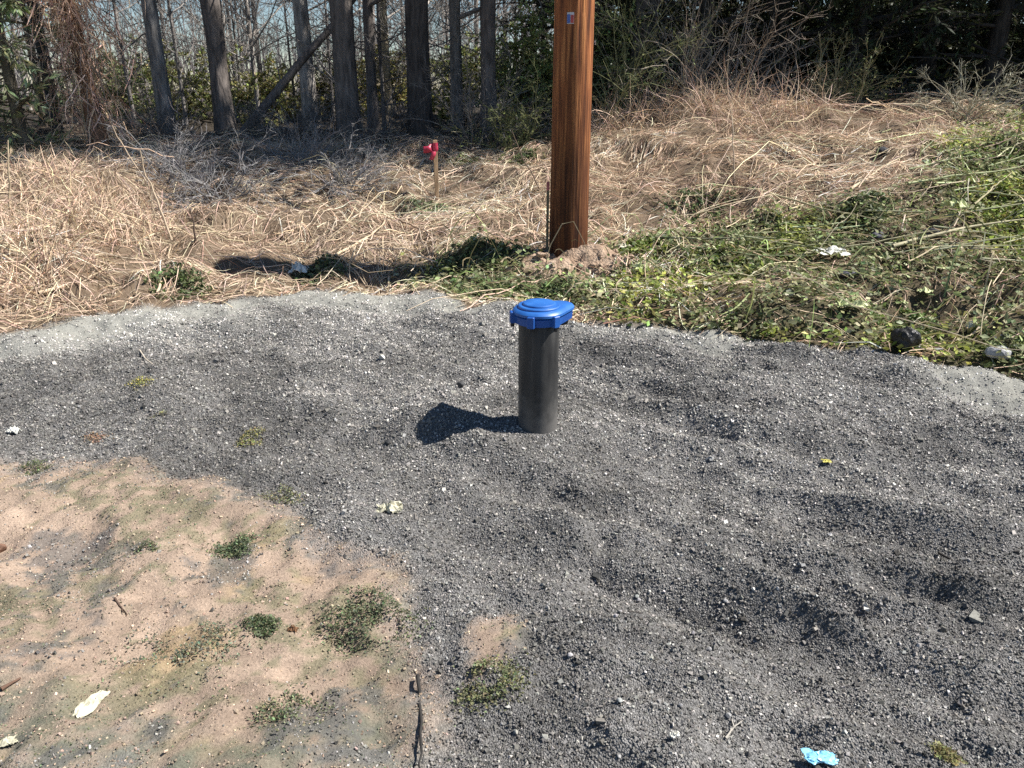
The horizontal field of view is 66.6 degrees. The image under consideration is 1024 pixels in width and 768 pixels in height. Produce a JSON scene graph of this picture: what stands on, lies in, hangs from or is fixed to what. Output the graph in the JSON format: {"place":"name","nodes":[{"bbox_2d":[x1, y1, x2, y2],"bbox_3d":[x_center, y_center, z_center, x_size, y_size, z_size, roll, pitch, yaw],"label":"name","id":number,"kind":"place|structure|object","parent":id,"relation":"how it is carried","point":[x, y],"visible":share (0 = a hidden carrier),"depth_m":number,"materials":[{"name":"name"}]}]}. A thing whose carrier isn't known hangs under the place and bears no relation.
{"place":"outdoors","nodes":[
{"label":"outdoors","id":0,"kind":"place"},
{"bbox_2d":[0,0,1017,89],"label":"sky","id":1,"kind":"structure","parent":0,"point":[266,8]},
{"bbox_2d":[0,81,1023,767],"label":"ground","id":2,"kind":"structure","parent":0,"point":[294,663],"depth_m":2.82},
{"bbox_2d":[0,33,70,155],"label":"cedar tree","id":3,"kind":"object","parent":2,"relation":"on","point":[15,115],"visible":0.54,"depth_m":10.43,"materials":[{"name":"green plant"}]},
{"bbox_2d":[0,0,109,131],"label":"cedar tree","id":4,"kind":"object","parent":2,"relation":"on","point":[23,18],"visible":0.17,"depth_m":14.26,"materials":[{"name":"green plant"}]},
{"bbox_2d":[0,0,119,150],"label":"cedar tree","id":5,"kind":"object","parent":2,"relation":"on","point":[7,73],"visible":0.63,"depth_m":10.57,"materials":[{"name":"green plant"}]},
{"bbox_2d":[0,0,132,135],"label":"bare tree","id":6,"kind":"object","parent":2,"relation":"on","point":[38,48],"visible":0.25,"depth_m":12.59,"materials":[{"name":"brown plant"}]},
{"bbox_2d":[72,690,109,717],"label":"dead leaf","id":7,"kind":"object","parent":2,"relation":"on","point":[89,704],"visible":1,"depth_m":2.00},
{"bbox_2d":[0,0,183,120],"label":"woodland tree","id":8,"kind":"object","parent":2,"relation":"on","point":[43,28],"visible":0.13,"depth_m":13.84,"materials":[{"name":"brown plant"}]},
{"bbox_2d":[1,0,192,153],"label":"vine covered tree","id":9,"kind":"object","parent":2,"relation":"on","point":[75,25],"visible":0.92,"depth_m":10.82,"materials":[{"name":"brown plant"}]},
{"bbox_2d":[66,29,167,124],"bbox_3d":[-8.199,-6.162,16.076,2.031,2.176,2.586,0,21,0],"label":"bush","id":10,"kind":"object","parent":2,"relation":"on","point":[109,87],"visible":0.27,"depth_m":16.17,"materials":[{"name":"green plant"}]},
{"bbox_2d":[47,0,205,78],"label":"woodland tree","id":11,"kind":"object","parent":2,"relation":"on","point":[140,45],"visible":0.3,"depth_m":15.71,"materials":[{"name":"grey plant"}]},
{"bbox_2d":[78,0,192,128],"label":"woodland tree","id":12,"kind":"object","parent":2,"relation":"on","point":[129,93],"visible":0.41,"depth_m":14.16,"materials":[{"name":"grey plant"}]},
{"bbox_2d":[100,0,176,134],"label":"pine tree","id":13,"kind":"object","parent":2,"relation":"on","point":[161,87],"visible":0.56,"depth_m":12.13,"materials":[{"name":"grey plant"}]},
{"bbox_2d":[96,0,208,126],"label":"woodland tree","id":14,"kind":"object","parent":2,"relation":"on","point":[173,67],"visible":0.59,"depth_m":14.46,"materials":[{"name":"grey plant"}]},
{"bbox_2d":[105,69,209,143],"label":"bare shrub","id":15,"kind":"object","parent":2,"relation":"on","point":[155,131],"visible":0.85,"depth_m":12.07,"materials":[{"name":"grey plant"}]},
{"bbox_2d":[99,0,233,125],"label":"woodland tree","id":16,"kind":"object","parent":2,"relation":"on","point":[175,52],"visible":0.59,"depth_m":14.42,"materials":[{"name":"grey plant"}]},
{"bbox_2d":[94,117,248,195],"bbox_3d":[-3.860,-2.558,9.187,1.813,1.141,1.768,9,23,23],"label":"brush pile","id":17,"kind":"object","parent":2,"relation":"on","point":[174,152],"visible":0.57,"depth_m":8.97,"materials":[{"name":"grey plant"}]},
{"bbox_2d":[97,39,251,127],"bbox_3d":[-6.383,-5.768,15.193,2.632,1.832,2.632,0,21,0],"label":"bush","id":18,"kind":"object","parent":2,"relation":"on","point":[206,97],"visible":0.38,"depth_m":15.33,"materials":[{"name":"green plant"}]},
{"bbox_2d":[70,0,280,104],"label":"woodland tree","id":19,"kind":"object","parent":2,"relation":"on","point":[163,28],"visible":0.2,"depth_m":20.49,"materials":[{"name":"grey plant"}]},
{"bbox_2d":[94,604,263,708],"bbox_3d":[-0.922,0.760,2.179,0.442,0.074,0.401,-5,22,-12],"label":"weed foliage","id":20,"kind":"object","parent":2,"relation":"on","point":[178,654],"visible":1,"depth_m":2.21,"materials":[{"name":"green plant"}]},
{"bbox_2d":[133,261,224,300],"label":"clump foliage","id":21,"kind":"object","parent":2,"relation":"on","point":[183,277],"visible":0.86,"depth_m":6.01,"materials":[{"name":"green plant"}]},
{"bbox_2d":[128,0,293,118],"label":"woodland tree","id":22,"kind":"object","parent":2,"relation":"on","point":[221,7],"visible":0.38,"depth_m":16.10,"materials":[{"name":"grey plant"}]},
{"bbox_2d":[137,121,306,217],"bbox_3d":[-3.236,-1.973,8.252,1.865,1.513,1.671,11,24,27],"label":"brush pile","id":23,"kind":"object","parent":2,"relation":"on","point":[202,184],"visible":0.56,"depth_m":8.24,"materials":[{"name":"grey plant"}]},
{"bbox_2d":[200,0,250,132],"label":"pine tree","id":24,"kind":"object","parent":2,"relation":"on","point":[216,50],"visible":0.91,"depth_m":12.49,"materials":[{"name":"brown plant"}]},
{"bbox_2d":[198,526,269,560],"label":"weed foliage","id":25,"kind":"object","parent":2,"relation":"on","point":[245,539],"visible":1,"depth_m":2.73,"materials":[{"name":"green plant"}]},
{"bbox_2d":[160,0,310,117],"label":"woodland tree","id":26,"kind":"object","parent":2,"relation":"on","point":[258,56],"visible":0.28,"depth_m":16.91,"materials":[{"name":"grey plant"}]},
{"bbox_2d":[180,0,295,120],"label":"woodland tree","id":27,"kind":"object","parent":2,"relation":"on","point":[236,51],"visible":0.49,"depth_m":15.45,"materials":[{"name":"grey plant"}]},
{"bbox_2d":[208,44,300,127],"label":"bush","id":28,"kind":"object","parent":2,"relation":"on","point":[268,89],"visible":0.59,"depth_m":15.48,"materials":[{"name":"green plant"}]},
{"bbox_2d":[157,0,356,124],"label":"woodland tree","id":29,"kind":"object","parent":2,"relation":"on","point":[246,13],"visible":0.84,"depth_m":14.55,"materials":[{"name":"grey plant"}]},
{"bbox_2d":[0,462,524,767],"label":"seedling film","id":30,"kind":"object","parent":2,"relation":"on","point":[337,599],"visible":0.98,"depth_m":2.30,"materials":[{"name":"green plant"}]},
{"bbox_2d":[239,613,287,640],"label":"weed foliage","id":31,"kind":"object","parent":2,"relation":"on","point":[257,628],"visible":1,"depth_m":2.29,"materials":[{"name":"green plant"}]},
{"bbox_2d":[223,80,307,142],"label":"bare shrub","id":32,"kind":"object","parent":2,"relation":"on","point":[253,116],"visible":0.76,"depth_m":12.02,"materials":[{"name":"grey plant"}]},
{"bbox_2d":[246,683,343,731],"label":"weed foliage","id":33,"kind":"object","parent":2,"relation":"on","point":[284,714],"visible":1,"depth_m":1.99,"materials":[{"name":"green plant"}]},
{"bbox_2d":[236,0,356,121],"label":"woodland tree","id":34,"kind":"object","parent":2,"relation":"on","point":[290,63],"visible":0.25,"depth_m":15.99,"materials":[{"name":"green plant"}]},
{"bbox_2d":[232,104,378,175],"bbox_3d":[-2.720,-3.014,10.377,2.015,1.411,1.989,-9,23,-22],"label":"brush pile","id":35,"kind":"object","parent":2,"relation":"on","point":[312,150],"visible":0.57,"depth_m":10.12,"materials":[{"name":"grey plant"}]},
{"bbox_2d":[235,0,383,130],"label":"woodland tree","id":36,"kind":"object","parent":2,"relation":"on","point":[325,69],"visible":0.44,"depth_m":13.89,"materials":[{"name":"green plant"}]},
{"bbox_2d":[237,0,384,133],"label":"leaning trunk","id":37,"kind":"object","parent":2,"relation":"on","point":[305,56],"visible":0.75,"depth_m":12.54,"materials":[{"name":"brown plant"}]},
{"bbox_2d":[259,89,364,140],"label":"bare shrub","id":38,"kind":"object","parent":2,"relation":"on","point":[308,117],"visible":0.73,"depth_m":12.13,"materials":[{"name":"grey plant"}]},
{"bbox_2d":[280,254,358,286],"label":"clump foliage","id":39,"kind":"object","parent":2,"relation":"on","point":[319,264],"visible":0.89,"depth_m":6.64,"materials":[{"name":"green plant"}]},
{"bbox_2d":[292,0,360,130],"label":"bare tree","id":40,"kind":"object","parent":2,"relation":"on","point":[306,70],"visible":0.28,"depth_m":13.87,"materials":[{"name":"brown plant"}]},
{"bbox_2d":[288,47,380,117],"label":"bush","id":41,"kind":"object","parent":2,"relation":"on","point":[321,86],"visible":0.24,"depth_m":16.60,"materials":[{"name":"green plant"}]},
{"bbox_2d":[265,0,405,121],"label":"woodland tree","id":42,"kind":"object","parent":2,"relation":"on","point":[330,81],"visible":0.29,"depth_m":15.29,"materials":[{"name":"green plant"}]},
{"bbox_2d":[293,0,400,140],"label":"pine tree","id":43,"kind":"object","parent":2,"relation":"on","point":[343,38],"visible":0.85,"depth_m":11.91,"materials":[{"name":"grey plant"}]},
{"bbox_2d":[278,123,416,204],"bbox_3d":[-2.062,-2.519,9.212,1.611,1.136,1.793,-10,23,-24],"label":"brush pile","id":44,"kind":"object","parent":2,"relation":"on","point":[359,176],"visible":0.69,"depth_m":8.96,"materials":[{"name":"grey plant"}]},
{"bbox_2d":[313,0,406,132],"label":"bare tree","id":45,"kind":"object","parent":2,"relation":"on","point":[368,30],"visible":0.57,"depth_m":13.29,"materials":[{"name":"grey plant"}]},
{"bbox_2d":[301,581,434,657],"bbox_3d":[-0.433,0.699,2.362,0.424,0.088,0.332,0,21,0],"label":"weed foliage","id":46,"kind":"object","parent":2,"relation":"on","point":[358,608],"visible":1,"depth_m":2.34,"materials":[{"name":"green plant"}]},
{"bbox_2d":[322,68,429,145],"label":"bare shrub","id":47,"kind":"object","parent":2,"relation":"on","point":[384,132],"visible":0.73,"depth_m":11.83,"materials":[{"name":"grey plant"}]},
{"bbox_2d":[331,0,446,114],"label":"bare tree","id":48,"kind":"object","parent":2,"relation":"on","point":[388,75],"visible":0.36,"depth_m":16.12,"materials":[{"name":"grey plant"}]},
{"bbox_2d":[291,0,502,128],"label":"woodland tree","id":49,"kind":"object","parent":2,"relation":"on","point":[380,68],"visible":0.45,"depth_m":14.22,"materials":[{"name":"grey plant"}]},
{"bbox_2d":[356,43,449,116],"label":"bush","id":50,"kind":"object","parent":2,"relation":"on","point":[399,96],"visible":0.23,"depth_m":16.99,"materials":[{"name":"green plant"}]},
{"bbox_2d":[354,0,475,82],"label":"woodland tree","id":51,"kind":"object","parent":2,"relation":"on","point":[432,63],"visible":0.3,"depth_m":14.67,"materials":[{"name":"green plant"}]},
{"bbox_2d":[405,0,434,138],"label":"pine tree","id":52,"kind":"object","parent":2,"relation":"on","point":[416,27],"visible":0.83,"depth_m":11.74,"materials":[{"name":"grey plant"}]},
{"bbox_2d":[391,194,453,217],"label":"clump foliage","id":53,"kind":"object","parent":2,"relation":"on","point":[418,202],"visible":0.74,"depth_m":8.63,"materials":[{"name":"green plant"}]},
{"bbox_2d":[423,140,438,199],"bbox_3d":[-0.905,-2.357,8.803,0.170,0.756,0.056,-6,22,-16],"label":"survey stake","id":54,"kind":"object","parent":2,"relation":"on","point":[433,147],"visible":0.95,"depth_m":8.74,"materials":[{"name":"beige wood"}]},
{"bbox_2d":[382,0,500,126],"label":"woodland tree","id":55,"kind":"object","parent":2,"relation":"on","point":[430,37],"visible":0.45,"depth_m":14.14,"materials":[{"name":"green plant"}]},
{"bbox_2d":[0,51,884,320],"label":"tall dead grass","id":56,"kind":"structure","parent":2,"relation":"on","point":[78,198],"depth_m":7.51,"materials":[{"name":"plant"}]},
{"bbox_2d":[365,0,554,130],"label":"bare tree","id":57,"kind":"object","parent":2,"relation":"on","point":[455,16],"visible":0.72,"depth_m":12.78,"materials":[{"name":"grey plant"}]},
{"bbox_2d":[401,26,529,125],"bbox_3d":[-0.672,-5.841,15.338,2.956,2.132,2.162,12,24,28],"label":"bush","id":58,"kind":"object","parent":2,"relation":"on","point":[471,66],"visible":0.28,"depth_m":15.10,"materials":[{"name":"green plant"}]},
{"bbox_2d":[389,49,551,154],"bbox_3d":[-0.359,-4.033,11.598,3.002,1.850,2.699,0,21,0],"label":"bare shrub","id":59,"kind":"object","parent":2,"relation":"on","point":[487,141],"visible":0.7,"depth_m":11.40,"materials":[{"name":"green plant"}]},
{"bbox_2d":[432,234,528,281],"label":"clump foliage","id":60,"kind":"object","parent":2,"relation":"on","point":[473,242],"visible":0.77,"depth_m":6.70,"materials":[{"name":"green plant"}]},
{"bbox_2d":[449,0,528,137],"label":"pine tree","id":61,"kind":"object","parent":2,"relation":"on","point":[488,26],"visible":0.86,"depth_m":12.24,"materials":[{"name":"grey plant"}]},
{"bbox_2d":[442,650,535,716],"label":"weed foliage","id":62,"kind":"object","parent":2,"relation":"on","point":[485,689],"visible":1,"depth_m":2.07,"materials":[{"name":"green plant"}]},
{"bbox_2d":[437,51,551,160],"bbox_3d":[-0.056,-4.064,11.436,1.873,1.487,2.129,-18,28,-39],"label":"bare shrub","id":63,"kind":"object","parent":2,"relation":"on","point":[505,139],"visible":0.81,"depth_m":11.11,"materials":[{"name":"green plant"}]},
{"bbox_2d":[0,0,1023,106],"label":"distant woods","id":64,"kind":"object","parent":2,"relation":"on","point":[18,74],"visible":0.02,"depth_m":40.59,"materials":[{"name":"grey plant"}]},
{"bbox_2d":[474,3,553,123],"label":"bush","id":65,"kind":"object","parent":2,"relation":"on","point":[535,57],"visible":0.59,"depth_m":13.30,"materials":[{"name":"green plant"}]},
{"bbox_2d":[509,298,573,433],"bbox_3d":[0.132,0.043,3.477,0.286,0.844,0.239,-1,21,-3],"label":"well casing","id":66,"kind":"object","parent":2,"relation":"on","point":[539,321],"visible":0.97,"depth_m":3.35,"materials":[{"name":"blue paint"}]},
{"bbox_2d":[506,278,586,300],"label":"clump foliage","id":67,"kind":"object","parent":2,"relation":"on","point":[557,285],"visible":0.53,"depth_m":6.00,"materials":[{"name":"green plant"}]},
{"bbox_2d":[549,0,594,257],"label":"utility pole","id":68,"kind":"object","parent":2,"relation":"on","point":[572,94],"visible":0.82,"depth_m":6.25,"materials":[{"name":"brown wood"}]},
{"bbox_2d":[500,244,661,282],"bbox_3d":[0.535,-1.011,6.637,1.900,0.379,1.520,0,21,0],"label":"soil heap","id":69,"kind":"object","parent":2,"relation":"on","point":[575,256],"visible":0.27,"depth_m":6.46,"materials":[{"name":"beige soil"}]},
{"bbox_2d":[465,0,738,125],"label":"hemlock tree","id":70,"kind":"object","parent":2,"relation":"on","point":[594,45],"visible":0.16,"depth_m":13.50,"materials":[{"name":"green plant"}]},
{"bbox_2d":[519,0,746,112],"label":"bush","id":71,"kind":"object","parent":2,"relation":"on","point":[619,35],"visible":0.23,"depth_m":12.91,"materials":[{"name":"green plant"}]},
{"bbox_2d":[608,233,680,263],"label":"clump foliage","id":72,"kind":"object","parent":2,"relation":"on","point":[644,244],"visible":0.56,"depth_m":6.67,"materials":[{"name":"green plant"}]},
{"bbox_2d":[599,0,694,107],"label":"pine tree","id":73,"kind":"object","parent":2,"relation":"on","point":[640,6],"visible":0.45,"depth_m":12.28,"materials":[{"name":"brown plant"}]},
{"bbox_2d":[516,0,779,121],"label":"bare shrub","id":74,"kind":"object","parent":2,"relation":"on","point":[636,59],"visible":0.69,"depth_m":10.88,"materials":[{"name":"brown plant"}]},
{"bbox_2d":[595,0,764,90],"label":"undergrowth","id":75,"kind":"object","parent":2,"relation":"on","point":[693,15],"visible":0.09,"depth_m":13.52,"materials":[{"name":"green plant"}]},
{"bbox_2d":[376,90,1023,372],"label":"cut grass","id":76,"kind":"structure","parent":2,"relation":"on","point":[856,254],"depth_m":5.97,"materials":[{"name":"green plant"}]},
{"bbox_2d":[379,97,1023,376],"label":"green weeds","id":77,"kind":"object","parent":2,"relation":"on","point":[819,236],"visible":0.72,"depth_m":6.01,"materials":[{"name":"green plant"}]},
{"bbox_2d":[652,183,754,225],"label":"clump foliage","id":78,"kind":"object","parent":2,"relation":"on","point":[688,192],"visible":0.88,"depth_m":7.59,"materials":[{"name":"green plant"}]},
{"bbox_2d":[593,0,825,102],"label":"bare shrub","id":79,"kind":"object","parent":2,"relation":"on","point":[694,57],"visible":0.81,"depth_m":11.10,"materials":[{"name":"brown plant"}]},
{"bbox_2d":[608,0,832,86],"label":"undergrowth","id":80,"kind":"object","parent":2,"relation":"on","point":[731,4],"visible":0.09,"depth_m":14.24,"materials":[{"name":"green plant"}]},
{"bbox_2d":[592,0,859,103],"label":"hemlock tree","id":81,"kind":"object","parent":2,"relation":"on","point":[703,9],"visible":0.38,"depth_m":12.14,"materials":[{"name":"green plant"}]},
{"bbox_2d":[663,239,793,284],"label":"clump foliage","id":82,"kind":"object","parent":2,"relation":"on","point":[721,246],"visible":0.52,"depth_m":6.26,"materials":[{"name":"green plant"}]},
{"bbox_2d":[648,0,865,102],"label":"bare shrub","id":83,"kind":"object","parent":2,"relation":"on","point":[757,62],"visible":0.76,"depth_m":11.25,"materials":[{"name":"brown plant"}]},
{"bbox_2d":[754,0,779,83],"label":"pine tree","id":84,"kind":"object","parent":2,"relation":"on","point":[764,69],"visible":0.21,"depth_m":13.14,"materials":[{"name":"brown plant"}]},
{"bbox_2d":[659,0,962,86],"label":"hemlock tree","id":85,"kind":"object","parent":2,"relation":"on","point":[785,13],"visible":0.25,"depth_m":12.98,"materials":[{"name":"green plant"}]},
{"bbox_2d":[718,0,925,85],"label":"undergrowth","id":86,"kind":"object","parent":2,"relation":"on","point":[805,51],"visible":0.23,"depth_m":13.76,"materials":[{"name":"green plant"}]},
{"bbox_2d":[715,0,988,107],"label":"hemlock tree","id":87,"kind":"object","parent":2,"relation":"on","point":[866,14],"visible":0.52,"depth_m":11.29,"materials":[{"name":"green plant"}]},
{"bbox_2d":[799,21,911,109],"bbox_3d":[4.749,-4.299,10.722,1.600,1.274,1.415,13,24,30],"label":"bare shrub","id":88,"kind":"object","parent":2,"relation":"on","point":[835,83],"visible":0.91,"depth_m":10.72,"materials":[{"name":"brown plant"}]},
{"bbox_2d":[829,190,904,225],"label":"clump foliage","id":89,"kind":"object","parent":2,"relation":"on","point":[869,197],"visible":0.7,"depth_m":6.67,"materials":[{"name":"green plant"}]},
{"bbox_2d":[788,0,957,84],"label":"undergrowth","id":90,"kind":"object","parent":2,"relation":"on","point":[845,57],"visible":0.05,"depth_m":14.02,"materials":[{"name":"green plant"}]},
{"bbox_2d":[851,299,950,341],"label":"clump foliage","id":91,"kind":"object","parent":2,"relation":"on","point":[915,316],"visible":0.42,"depth_m":5.22,"materials":[{"name":"green plant"}]},
{"bbox_2d":[788,0,1023,106],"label":"hemlock tree","id":92,"kind":"object","parent":2,"relation":"on","point":[932,64],"visible":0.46,"depth_m":11.84,"materials":[{"name":"green plant"}]},
{"bbox_2d":[890,326,921,349],"bbox_3d":[2.383,-0.270,4.713,0.133,0.155,0.162,-16,26,-35],"label":"black rock","id":93,"kind":"object","parent":2,"relation":"on","point":[907,337],"visible":0.94,"depth_m":4.66,"materials":[{"name":"black stone"}]},
{"bbox_2d":[824,0,1023,90],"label":"undergrowth","id":94,"kind":"object","parent":2,"relation":"on","point":[991,5],"visible":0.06,"depth_m":13.75,"materials":[{"name":"green plant"}]},
{"bbox_2d":[845,0,1023,98],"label":"hemlock tree","id":95,"kind":"object","parent":2,"relation":"on","point":[1001,25],"visible":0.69,"depth_m":11.59,"materials":[{"name":"green plant"}]},
{"bbox_2d":[924,739,967,766],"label":"weed foliage","id":96,"kind":"object","parent":2,"relation":"on","point":[945,750],"visible":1,"depth_m":1.86,"materials":[{"name":"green plant"}]},
{"bbox_2d":[881,0,1023,86],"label":"undergrowth","id":97,"kind":"object","parent":2,"relation":"on","point":[954,48],"visible":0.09,"depth_m":13.56,"materials":[{"name":"green plant"}]},
{"bbox_2d":[891,200,1023,247],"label":"stick","id":98,"kind":"object","parent":2,"relation":"on","point":[895,245],"visible":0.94,"depth_m":5.97,"materials":[{"name":"beige wood"}]},
{"bbox_2d":[894,43,1023,122],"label":"bare shrub","id":99,"kind":"object","parent":2,"relation":"on","point":[970,107],"visible":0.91,"depth_m":9.86,"materials":[{"name":"brown plant"}]},
{"bbox_2d":[937,178,1023,226],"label":"clump foliage","id":100,"kind":"object","parent":2,"relation":"on","point":[1004,198],"visible":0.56,"depth_m":6.53,"materials":[{"name":"green plant"}]},
{"bbox_2d":[949,131,1023,170],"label":"clump foliage","id":101,"kind":"object","parent":2,"relation":"on","point":[997,137],"visible":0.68,"depth_m":7.37,"materials":[{"name":"green plant"}]},
{"bbox_2d":[0,285,1023,767],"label":"gravel","id":102,"kind":"structure","parent":0,"point":[476,423],"depth_m":3.17,"materials":[{"name":"grey gravel"}]},
{"bbox_2d":[800,748,838,765],"bbox_3d":[0.729,0.878,1.843,0.081,0.012,0.052,0,21,0],"label":"plastic wrapper","id":103,"kind":"object","parent":102,"relation":"on","point":[818,757],"visible":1,"depth_m":1.84,"materials":[{"name":"blue plastic"}]},
{"bbox_2d":[0,75,1023,373],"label":"dead grass","id":104,"kind":"structure","parent":0,"point":[478,207],"depth_m":7.79,"materials":[{"name":"plant"}]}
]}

